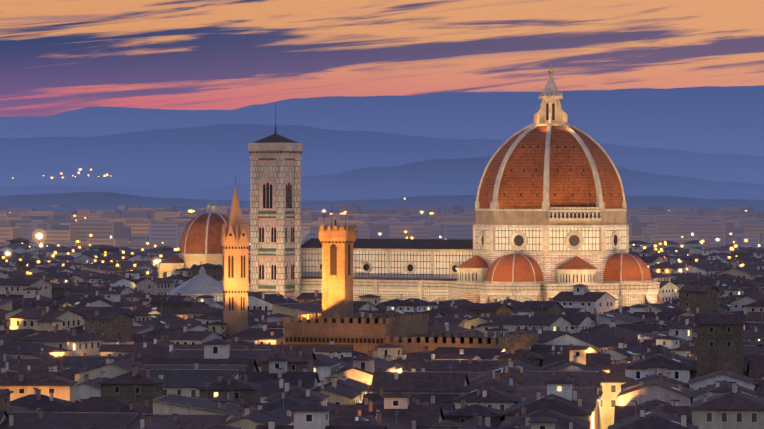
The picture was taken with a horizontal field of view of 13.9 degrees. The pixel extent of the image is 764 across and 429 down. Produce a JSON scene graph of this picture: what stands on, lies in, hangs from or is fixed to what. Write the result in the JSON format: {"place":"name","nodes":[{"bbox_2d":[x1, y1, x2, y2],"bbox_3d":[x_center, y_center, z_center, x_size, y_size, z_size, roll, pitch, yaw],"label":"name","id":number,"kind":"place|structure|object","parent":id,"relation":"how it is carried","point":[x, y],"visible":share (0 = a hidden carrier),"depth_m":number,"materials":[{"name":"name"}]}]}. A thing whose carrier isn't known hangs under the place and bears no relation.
{"place":"outdoors","nodes":[
{"label":"outdoors","id":0,"kind":"place"},
{"bbox_2d":[0,85,763,156],"bbox_3d":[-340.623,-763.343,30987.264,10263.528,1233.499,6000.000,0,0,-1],"label":"mountain","id":1,"kind":"structure","parent":0,"point":[727,120],"depth_m":32823.10,"materials":[{"name":"blue"}]},
{"bbox_2d":[0,124,763,190],"bbox_3d":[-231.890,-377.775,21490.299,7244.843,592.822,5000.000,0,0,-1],"label":"mountain","id":2,"kind":"structure","parent":0,"point":[197,158],"depth_m":22386.39,"materials":[{"name":"blue"}]},
{"bbox_2d":[0,157,763,200],"bbox_3d":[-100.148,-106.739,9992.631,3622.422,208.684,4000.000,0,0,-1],"label":"hills","id":3,"kind":"structure","parent":0,"point":[445,177],"depth_m":10700.46,"materials":[{"name":"blue"}]},
{"bbox_2d":[0,0,763,116],"label":"sky","id":4,"kind":"structure","parent":0,"point":[57,56],"materials":[{"name":"orange"}]},
{"bbox_2d":[473,207,628,282],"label":"dome drum","id":5,"kind":"object","parent":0,"point":[549,240],"visible":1,"depth_m":1274.47,"materials":[{"name":"beige stone"}]},
{"bbox_2d":[478,126,622,208],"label":"duomo dome tiles","id":6,"kind":"object","parent":5,"relation":"on","point":[566,183],"visible":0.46,"depth_m":1280.31,"materials":[{"name":"red tile"}]},
{"bbox_2d":[533,74,568,125],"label":"dome lantern","id":7,"kind":"object","parent":6,"relation":"on","point":[551,110],"visible":1,"depth_m":1297.32,"materials":[{"name":"stone"}]},
{"bbox_2d":[548,64,553,73],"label":"ball and cross","id":8,"kind":"object","parent":7,"relation":"on","point":[550,70],"visible":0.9,"depth_m":1299.52,"materials":[{"name":"gold metal"}]},
{"bbox_2d":[475,123,626,210],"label":"dome ribs","id":9,"kind":"object","parent":6,"relation":"on","point":[494,204],"visible":0.54,"depth_m":1283.03,"materials":[{"name":"white stone"}]},
{"bbox_2d":[448,250,661,308],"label":"cathedral apses","id":10,"kind":"structure","parent":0,"point":[628,281],"depth_m":1268.30,"materials":[{"name":"beige stone"}]},
{"label":"ground","id":11,"kind":"structure","parent":0,"visible":0},
{"bbox_2d":[4,210,323,266],"bbox_3d":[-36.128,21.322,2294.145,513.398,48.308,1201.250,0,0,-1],"label":"street lamps","id":12,"kind":"object","parent":11,"relation":"on","point":[39,235],"visible":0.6,"depth_m":2091.25,"materials":[{"name":"metal"}]},
{"bbox_2d":[157,201,228,277],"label":"small domed chapel","id":13,"kind":"structure","parent":11,"relation":"on","point":[200,241],"depth_m":1623.51,"materials":[{"name":"tile"}]},
{"bbox_2d":[166,266,222,301],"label":"baptistery","id":14,"kind":"structure","parent":11,"relation":"on","point":[202,282],"depth_m":1377.65,"materials":[{"name":"stone"}]},
{"bbox_2d":[221,175,249,334],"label":"church spire tower","id":15,"kind":"structure","parent":11,"relation":"on","point":[235,239],"depth_m":1010.08,"materials":[{"name":"stone"}]},
{"bbox_2d":[248,112,302,300],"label":"bell tower","id":16,"kind":"structure","parent":11,"relation":"on","point":[275,215],"depth_m":1322.64,"materials":[{"name":"stone"}]},
{"bbox_2d":[3,169,759,281],"bbox_3d":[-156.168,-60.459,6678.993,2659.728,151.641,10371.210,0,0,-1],"label":"city lights","id":17,"kind":"object","parent":11,"relation":"on","point":[701,242],"visible":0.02,"depth_m":2001.82,"materials":[{"name":"metal"}]},
{"bbox_2d":[0,238,763,428],"bbox_3d":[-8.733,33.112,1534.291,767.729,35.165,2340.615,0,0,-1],"label":"city houses","id":18,"kind":"structure","parent":11,"relation":"on","point":[97,344],"depth_m":790.84,"materials":[{"name":"brown tile"}]},
{"bbox_2d":[0,204,763,259],"bbox_3d":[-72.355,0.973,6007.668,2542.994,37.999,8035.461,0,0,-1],"label":"city","id":19,"kind":"object","parent":11,"relation":"on","point":[134,226],"visible":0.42,"depth_m":2623.87,"materials":[{"name":"grey"}]},
{"bbox_2d":[0,192,763,214],"bbox_3d":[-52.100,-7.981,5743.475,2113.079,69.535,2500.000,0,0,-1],"label":"foothills","id":20,"kind":"structure","parent":11,"relation":"on","point":[92,200],"depth_m":6530.47,"materials":[{"name":"blue"}]},
{"bbox_2d":[301,230,473,302],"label":"cathedral nave","id":21,"kind":"structure","parent":11,"relation":"on","point":[392,269],"depth_m":1321.49,"materials":[{"name":"beige stone"}]},
{"bbox_2d":[283,203,537,354],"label":"crenellated palace","id":22,"kind":"structure","parent":11,"relation":"on","point":[336,321],"depth_m":967.83,"materials":[{"name":"stone"}]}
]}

